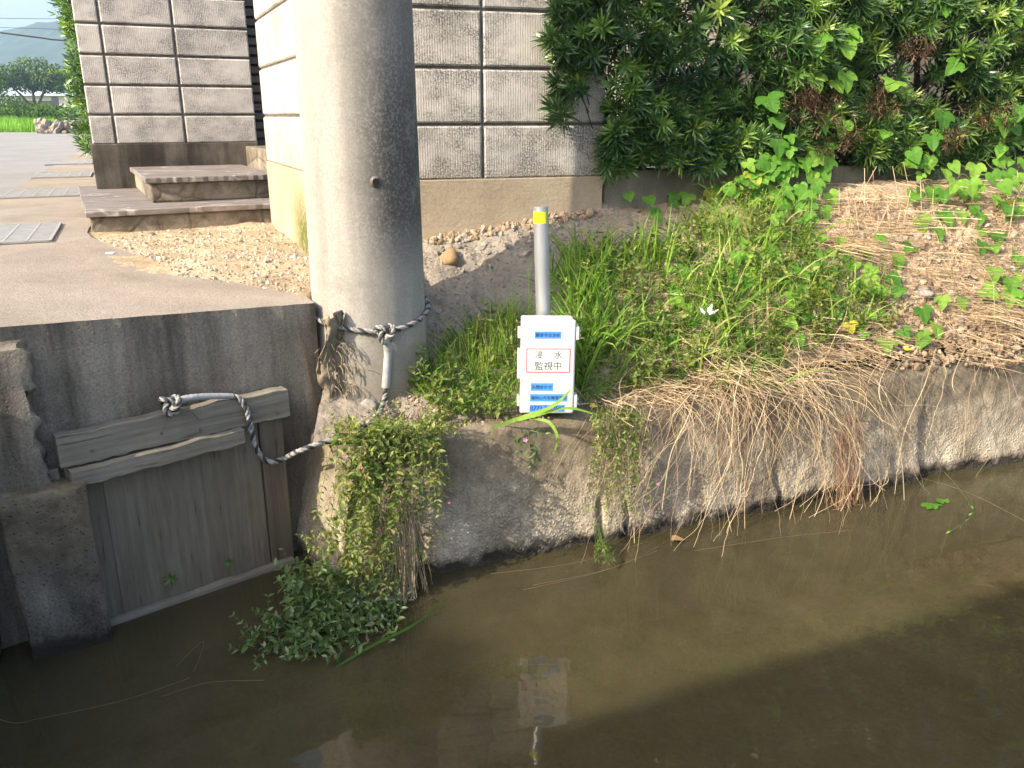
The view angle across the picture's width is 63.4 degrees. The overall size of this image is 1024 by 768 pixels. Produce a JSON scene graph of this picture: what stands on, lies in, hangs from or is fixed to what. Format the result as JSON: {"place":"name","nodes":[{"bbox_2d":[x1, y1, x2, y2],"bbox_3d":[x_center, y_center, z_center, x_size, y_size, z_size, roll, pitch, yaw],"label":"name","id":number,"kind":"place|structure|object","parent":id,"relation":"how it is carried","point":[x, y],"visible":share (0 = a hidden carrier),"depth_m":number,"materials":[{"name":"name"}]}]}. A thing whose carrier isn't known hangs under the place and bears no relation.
{"place":"outdoors","nodes":[
{"label":"outdoors","id":0,"kind":"place"},
{"bbox_2d":[0,18,44,18],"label":"overhead wire","id":1,"kind":"object","parent":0,"point":[22,18],"visible":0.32,"depth_m":36.79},
{"bbox_2d":[0,115,55,131],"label":"field grass","id":2,"kind":"structure","parent":0,"point":[16,124],"depth_m":25.20,"materials":[{"name":"green plant"}]},
{"bbox_2d":[0,0,61,30],"label":"sky","id":3,"kind":"structure","parent":0,"point":[8,8],"materials":[{"name":"white"}]},
{"bbox_2d":[0,21,70,84],"bbox_3d":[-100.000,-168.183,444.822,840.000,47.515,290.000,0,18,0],"label":"hill","id":4,"kind":"structure","parent":0,"point":[13,47],"depth_m":359.93,"materials":[{"name":"blue"}]},
{"bbox_2d":[0,32,70,41],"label":"overhead wire","id":5,"kind":"object","parent":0,"point":[33,36],"visible":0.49,"depth_m":16.65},
{"bbox_2d":[0,86,73,108],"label":"distant house","id":6,"kind":"structure","parent":0,"point":[57,99],"depth_m":79.44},
{"bbox_2d":[40,101,51,108],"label":"window","id":7,"kind":"structure","parent":6,"relation":"in","point":[44,102],"depth_m":79.49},
{"bbox_2d":[51,97,58,105],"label":"doorway","id":8,"kind":"structure","parent":6,"relation":"in","point":[54,100],"depth_m":79.44,"materials":[{"name":"grey"}]},
{"bbox_2d":[0,132,89,195],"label":"road","id":9,"kind":"structure","parent":0,"point":[25,156],"depth_m":10.87,"materials":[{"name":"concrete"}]},
{"bbox_2d":[0,148,321,648],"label":"pavement","id":10,"kind":"structure","parent":0,"point":[94,327],"depth_m":2.30,"materials":[{"name":"concrete"}]},
{"bbox_2d":[0,222,61,244],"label":"drain grate","id":11,"kind":"object","parent":10,"relation":"on","point":[27,233],"visible":1,"depth_m":3.41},
{"bbox_2d":[0,187,79,198],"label":"drain grate","id":12,"kind":"object","parent":10,"relation":"on","point":[42,193],"visible":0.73,"depth_m":5.15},
{"bbox_2d":[31,171,92,178],"bbox_3d":[-3.692,-1.723,6.830,0.420,0.010,0.620,-8,20,-23],"label":"drain grate","id":13,"kind":"object","parent":10,"relation":"on","point":[62,174],"visible":1,"depth_m":6.79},
{"bbox_2d":[45,160,92,164],"bbox_3d":[-4.580,-2.294,8.592,0.420,0.010,0.620,-8,20,-23],"label":"drain grate","id":14,"kind":"object","parent":10,"relation":"on","point":[69,162],"visible":0.94,"depth_m":8.55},
{"bbox_2d":[71,0,257,188],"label":"gate wall","id":15,"kind":"structure","parent":10,"relation":"on","point":[167,82],"depth_m":4.59,"materials":[{"name":"grey concrete"}]},
{"bbox_2d":[243,0,265,144],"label":"louvre gate","id":16,"kind":"structure","parent":15,"relation":"attached to","point":[255,68],"depth_m":4.89,"materials":[{"name":"brown metal"}]},
{"bbox_2d":[78,145,271,231],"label":"entrance steps","id":17,"kind":"structure","parent":10,"relation":"on","point":[159,198],"depth_m":3.89,"materials":[{"name":"stone"}]},
{"bbox_2d":[88,222,317,414],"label":"gravel ground","id":18,"kind":"structure","parent":0,"point":[151,264],"depth_m":3.00,"materials":[{"name":"beige gravel"}]},
{"bbox_2d":[253,0,308,253],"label":"return wall","id":19,"kind":"structure","parent":18,"relation":"on","point":[274,27],"depth_m":3.24,"materials":[{"name":"beige concrete"}]},
{"bbox_2d":[292,0,426,401],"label":"utility pole","id":20,"kind":"object","parent":18,"relation":"on","point":[355,62],"visible":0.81,"depth_m":2.33,"materials":[{"name":"concrete"}]},
{"bbox_2d":[158,296,430,464],"bbox_3d":[-0.558,-0.005,2.442,0.381,0.423,0.858,9,20,27],"label":"mooring rope","id":21,"kind":"object","parent":20,"relation":"attached to","point":[390,330],"visible":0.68,"depth_m":2.38,"materials":[{"name":"grey fabric"}]},
{"bbox_2d":[315,310,361,402],"bbox_3d":[-0.505,-0.045,2.445,0.129,0.348,0.098,6,19,17],"label":"torn sack","id":22,"kind":"object","parent":20,"relation":"hanging from","point":[331,358],"visible":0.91,"depth_m":2.44,"materials":[{"name":"beige fabric"}]},
{"bbox_2d":[0,461,1023,767],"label":"water","id":23,"kind":"structure","parent":0,"point":[878,633],"depth_m":2.06,"materials":[{"name":"brown liquid"}]},
{"bbox_2d":[228,542,416,670],"bbox_3d":[-0.497,0.582,2.192,0.441,0.283,0.515,5,18,14],"label":"floating weed","id":24,"kind":"object","parent":23,"relation":"on","point":[323,607],"visible":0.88,"depth_m":2.19,"materials":[{"name":"green plant"}]},
{"bbox_2d":[335,600,446,667],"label":"floating reed","id":25,"kind":"object","parent":23,"relation":"on","point":[386,638],"visible":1,"depth_m":2.13,"materials":[{"name":"green plant"}]},
{"bbox_2d":[0,477,1016,722],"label":"floating straw","id":26,"kind":"object","parent":23,"relation":"on","point":[492,573],"visible":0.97,"depth_m":2.45,"materials":[{"name":"beige plant"}]},
{"bbox_2d":[671,535,684,540],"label":"floating leaf","id":27,"kind":"object","parent":23,"relation":"on","point":[677,538],"visible":0.94,"depth_m":2.67,"materials":[{"name":"brown plant"}]},
{"bbox_2d":[921,473,972,533],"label":"fallen vine","id":28,"kind":"object","parent":23,"relation":"on","point":[927,505],"visible":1,"depth_m":2.90,"materials":[{"name":"green plant"}]},
{"bbox_2d":[313,177,1023,442],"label":"bank soil","id":29,"kind":"structure","parent":0,"point":[341,406],"depth_m":3.01,"materials":[{"name":"brown soil"}]},
{"bbox_2d":[360,398,377,410],"bbox_3d":[-0.426,0.062,2.478,0.055,0.037,0.032,0,18,0],"label":"stone","id":30,"kind":"object","parent":29,"relation":"on","point":[371,402],"visible":0.9,"depth_m":2.47,"materials":[{"name":"grey stone"}]},
{"bbox_2d":[439,246,458,265],"bbox_3d":[-0.226,-0.463,3.011,0.066,0.068,0.082,-13,22,-36],"label":"stone","id":31,"kind":"object","parent":29,"relation":"on","point":[448,256],"visible":0.99,"depth_m":2.99,"materials":[{"name":"beige stone"}]},
{"bbox_2d":[412,0,605,238],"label":"block wall","id":32,"kind":"structure","parent":29,"relation":"on","point":[493,152],"depth_m":3.04,"materials":[{"name":"grey concrete"}]},
{"bbox_2d":[504,277,571,325],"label":"grass clump","id":33,"kind":"object","parent":29,"relation":"on","point":[528,301],"visible":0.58,"depth_m":2.82,"materials":[{"name":"green plant"}]},
{"bbox_2d":[424,207,675,346],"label":"bank stones","id":34,"kind":"object","parent":29,"relation":"on","point":[485,243],"visible":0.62,"depth_m":3.06,"materials":[{"name":"grey gravel"}]},
{"bbox_2d":[585,207,593,218],"bbox_3d":[0.303,-0.661,3.212,0.032,0.048,0.062,6,19,18],"label":"stone","id":35,"kind":"object","parent":29,"relation":"on","point":[589,212],"visible":0.97,"depth_m":3.20,"materials":[{"name":"stone"}]},
{"bbox_2d":[520,267,688,358],"bbox_3d":[0.280,-0.235,2.675,0.568,0.301,0.470,14,23,38],"label":"grass clump","id":36,"kind":"object","parent":29,"relation":"on","point":[599,326],"visible":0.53,"depth_m":2.71,"materials":[{"name":"green plant"}]},
{"bbox_2d":[623,204,676,274],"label":"grass clump","id":37,"kind":"object","parent":29,"relation":"on","point":[645,248],"visible":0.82,"depth_m":2.98,"materials":[{"name":"green plant"}]},
{"bbox_2d":[393,160,911,421],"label":"bank grass","id":38,"kind":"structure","parent":29,"relation":"on","point":[573,260],"depth_m":2.86,"materials":[{"name":"green plant"}]},
{"bbox_2d":[623,183,721,223],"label":"climbing vine","id":39,"kind":"object","parent":29,"relation":"on","point":[651,199],"visible":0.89,"depth_m":3.27,"materials":[{"name":"green plant"}]},
{"bbox_2d":[531,0,821,187],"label":"hedge shrub","id":40,"kind":"object","parent":29,"relation":"on","point":[711,127],"visible":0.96,"depth_m":3.11,"materials":[{"name":"green plant"}]},
{"bbox_2d":[345,190,1023,428],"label":"soil clods","id":41,"kind":"object","parent":29,"relation":"on","point":[503,227],"visible":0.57,"depth_m":3.16,"materials":[{"name":"brown soil"}]},
{"bbox_2d":[699,304,716,315],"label":"white lily","id":42,"kind":"object","parent":29,"relation":"on","point":[709,311],"visible":0.94,"depth_m":2.82,"materials":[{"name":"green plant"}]},
{"bbox_2d":[653,227,810,329],"bbox_3d":[0.746,-0.386,2.845,0.523,0.326,0.671,4,18,12],"label":"grass clump","id":43,"kind":"object","parent":29,"relation":"on","point":[719,288],"visible":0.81,"depth_m":2.84,"materials":[{"name":"green plant"}]},
{"bbox_2d":[704,310,841,393],"bbox_3d":[0.828,-0.099,2.679,0.440,0.229,0.407,0,18,0],"label":"grass clump","id":44,"kind":"object","parent":29,"relation":"on","point":[752,368],"visible":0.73,"depth_m":2.69,"materials":[{"name":"green plant"}]},
{"bbox_2d":[662,209,888,349],"bbox_3d":[0.927,-0.388,2.991,0.928,0.431,0.429,-4,18,-11],"label":"climbing vine","id":45,"kind":"object","parent":29,"relation":"on","point":[805,316],"visible":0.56,"depth_m":2.98,"materials":[{"name":"green plant"}]},
{"bbox_2d":[721,134,837,221],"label":"climbing vine","id":46,"kind":"object","parent":29,"relation":"on","point":[787,168],"visible":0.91,"depth_m":3.22,"materials":[{"name":"green plant"}]},
{"bbox_2d":[550,253,1023,562],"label":"dry stems","id":47,"kind":"object","parent":29,"relation":"hanging from","point":[747,392],"visible":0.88,"depth_m":2.71,"materials":[{"name":"plant"}]},
{"bbox_2d":[560,162,1023,426],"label":"dry straw","id":48,"kind":"object","parent":29,"relation":"on","point":[859,246],"visible":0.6,"depth_m":3.11,"materials":[{"name":"beige plant"}]},
{"bbox_2d":[602,161,1023,208],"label":"kerb wall","id":49,"kind":"structure","parent":29,"relation":"on","point":[661,186],"depth_m":3.36,"materials":[{"name":"concrete"}]},
{"bbox_2d":[746,0,978,177],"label":"hedge shrub","id":50,"kind":"object","parent":29,"relation":"on","point":[862,142],"visible":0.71,"depth_m":3.33,"materials":[{"name":"green plant"}]},
{"bbox_2d":[755,25,862,166],"bbox_3d":[1.147,-1.116,3.223,0.448,0.532,0.096,-6,19,-19],"label":"climbing vine","id":51,"kind":"object","parent":50,"relation":"attached to","point":[771,102],"visible":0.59,"depth_m":3.21,"materials":[{"name":"green plant"}]},
{"bbox_2d":[820,179,1023,353],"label":"climbing vine","id":52,"kind":"object","parent":29,"relation":"on","point":[927,310],"visible":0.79,"depth_m":3.22,"materials":[{"name":"green plant"}]},
{"bbox_2d":[915,287,934,296],"bbox_3d":[1.554,-0.351,3.145,0.054,0.036,0.092,-13,22,-35],"label":"stone","id":53,"kind":"object","parent":29,"relation":"on","point":[924,292],"visible":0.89,"depth_m":3.13,"materials":[{"name":"white stone"}]},
{"bbox_2d":[879,0,1023,178],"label":"hedge shrub","id":54,"kind":"object","parent":29,"relation":"on","point":[973,136],"visible":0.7,"depth_m":3.51,"materials":[{"name":"green plant"}]},
{"bbox_2d":[879,0,1023,166],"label":"climbing vine","id":55,"kind":"object","parent":54,"relation":"hanging from","point":[946,119],"visible":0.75,"depth_m":3.42,"materials":[{"name":"green plant"}]},
{"bbox_2d":[894,133,1023,216],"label":"climbing vine","id":56,"kind":"object","parent":29,"relation":"on","point":[973,186],"visible":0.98,"depth_m":3.42,"materials":[{"name":"green plant"}]},
{"bbox_3d":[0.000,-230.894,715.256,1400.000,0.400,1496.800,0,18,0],"label":"ground","id":57,"kind":"structure","parent":0,"visible":0},
{"bbox_2d":[0,80,24,107],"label":"bush","id":58,"kind":"object","parent":57,"relation":"on","point":[3,95],"visible":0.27,"depth_m":42.08,"materials":[{"name":"green plant"}]},
{"bbox_2d":[0,100,33,117],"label":"bush","id":59,"kind":"object","parent":57,"relation":"on","point":[6,105],"visible":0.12,"depth_m":31.89,"materials":[{"name":"green plant"}]},
{"bbox_2d":[0,102,52,117],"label":"bush","id":60,"kind":"object","parent":57,"relation":"on","point":[14,109],"visible":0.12,"depth_m":30.75,"materials":[{"name":"green plant"}]},
{"bbox_2d":[0,55,72,104],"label":"tree","id":61,"kind":"object","parent":57,"relation":"on","point":[45,78],"visible":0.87,"depth_m":46.58,"materials":[{"name":"green plant"}]},
{"bbox_2d":[19,103,67,119],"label":"bush","id":62,"kind":"object","parent":57,"relation":"on","point":[39,112],"visible":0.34,"depth_m":28.90,"materials":[{"name":"green plant"}]},
{"bbox_2d":[33,117,86,133],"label":"field stone wall","id":63,"kind":"structure","parent":57,"relation":"on","point":[46,126],"depth_m":22.79,"materials":[{"name":"grey stone"}]},
{"bbox_2d":[46,0,92,160],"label":"clipped hedge","id":64,"kind":"object","parent":57,"relation":"on","point":[74,83],"visible":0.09,"depth_m":5.17,"materials":[{"name":"green plant"}]},
{"bbox_2d":[58,105,88,121],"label":"bush","id":65,"kind":"object","parent":57,"relation":"on","point":[71,111],"visible":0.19,"depth_m":27.26,"materials":[{"name":"green plant"}]},
{"bbox_2d":[605,0,1020,167],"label":"garden house","id":66,"kind":"structure","parent":57,"relation":"on","point":[879,75],"depth_m":5.12,"materials":[{"name":"concrete"}]},
{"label":"concrete abutment","id":67,"kind":"object","parent":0,"visible":0},
{"bbox_2d":[0,340,54,493],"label":"broken block","id":68,"kind":"structure","parent":67,"relation":"on","point":[23,455],"depth_m":1.96,"materials":[{"name":"concrete"}]},
{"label":"canal bed","id":69,"kind":"structure","parent":0,"visible":0},
{"bbox_2d":[0,472,111,658],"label":"concrete pier","id":70,"kind":"structure","parent":69,"relation":"on","point":[55,564],"depth_m":2.05,"materials":[{"name":"grey concrete"}]},
{"bbox_2d":[47,386,294,626],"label":"sluice gate","id":71,"kind":"structure","parent":70,"relation":"attached to","point":[190,500],"depth_m":2.28,"materials":[{"name":"grey wood"}]},
{"bbox_2d":[162,572,177,590],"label":"small plant","id":72,"kind":"object","parent":71,"relation":"attached to","point":[169,578],"visible":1,"depth_m":2.29,"materials":[{"name":"green plant"}]},
{"bbox_2d":[223,558,233,573],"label":"small plant","id":73,"kind":"object","parent":71,"relation":"attached to","point":[229,562],"visible":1,"depth_m":2.40,"materials":[{"name":"green plant"}]},
{"bbox_2d":[296,338,1023,582],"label":"retaining wall","id":74,"kind":"structure","parent":69,"relation":"on","point":[504,505],"depth_m":2.72,"materials":[{"name":"concrete"}]},
{"bbox_2d":[294,398,471,612],"bbox_3d":[-0.370,0.390,2.356,0.514,0.676,0.360,-8,20,-23],"label":"hanging weed","id":75,"kind":"object","parent":74,"relation":"hanging from","point":[374,436],"visible":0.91,"depth_m":2.25,"materials":[{"name":"green plant"}]},
{"bbox_2d":[510,428,550,476],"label":"weed","id":76,"kind":"object","parent":74,"relation":"attached to","point":[525,439],"visible":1,"depth_m":2.39,"materials":[{"name":"green plant"}]},
{"bbox_2d":[533,206,550,314],"bbox_3d":[0.098,-0.231,2.600,0.076,0.640,0.046,15,23,38],"label":"metal post","id":77,"kind":"object","parent":74,"relation":"on","point":[541,254],"visible":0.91,"depth_m":2.54,"materials":[{"name":"metal"}]},
{"bbox_2d":[517,315,580,412],"bbox_3d":[0.108,-0.067,2.550,0.187,0.289,0.143,0,15,-2],"label":"sensor box","id":78,"kind":"object","parent":77,"relation":"attached to","point":[545,362],"visible":0.92,"depth_m":2.48,"materials":[{"name":"white plastic"}]},
{"bbox_2d":[491,388,605,454],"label":"bent grass","id":79,"kind":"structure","parent":74,"relation":"on","point":[543,411],"depth_m":2.45,"materials":[{"name":"green plant"}]},
{"bbox_2d":[586,401,661,566],"bbox_3d":[0.321,0.281,2.582,0.228,0.469,0.389,14,23,37],"label":"hanging weed","id":80,"kind":"object","parent":74,"relation":"hanging from","point":[624,416],"visible":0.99,"depth_m":2.52,"materials":[{"name":"green plant"}]},
{"bbox_2d":[815,408,863,509],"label":"dry root tuft","id":81,"kind":"object","parent":74,"relation":"hanging from","point":[842,445],"visible":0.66,"depth_m":2.86,"materials":[{"name":"plant"}]}
]}

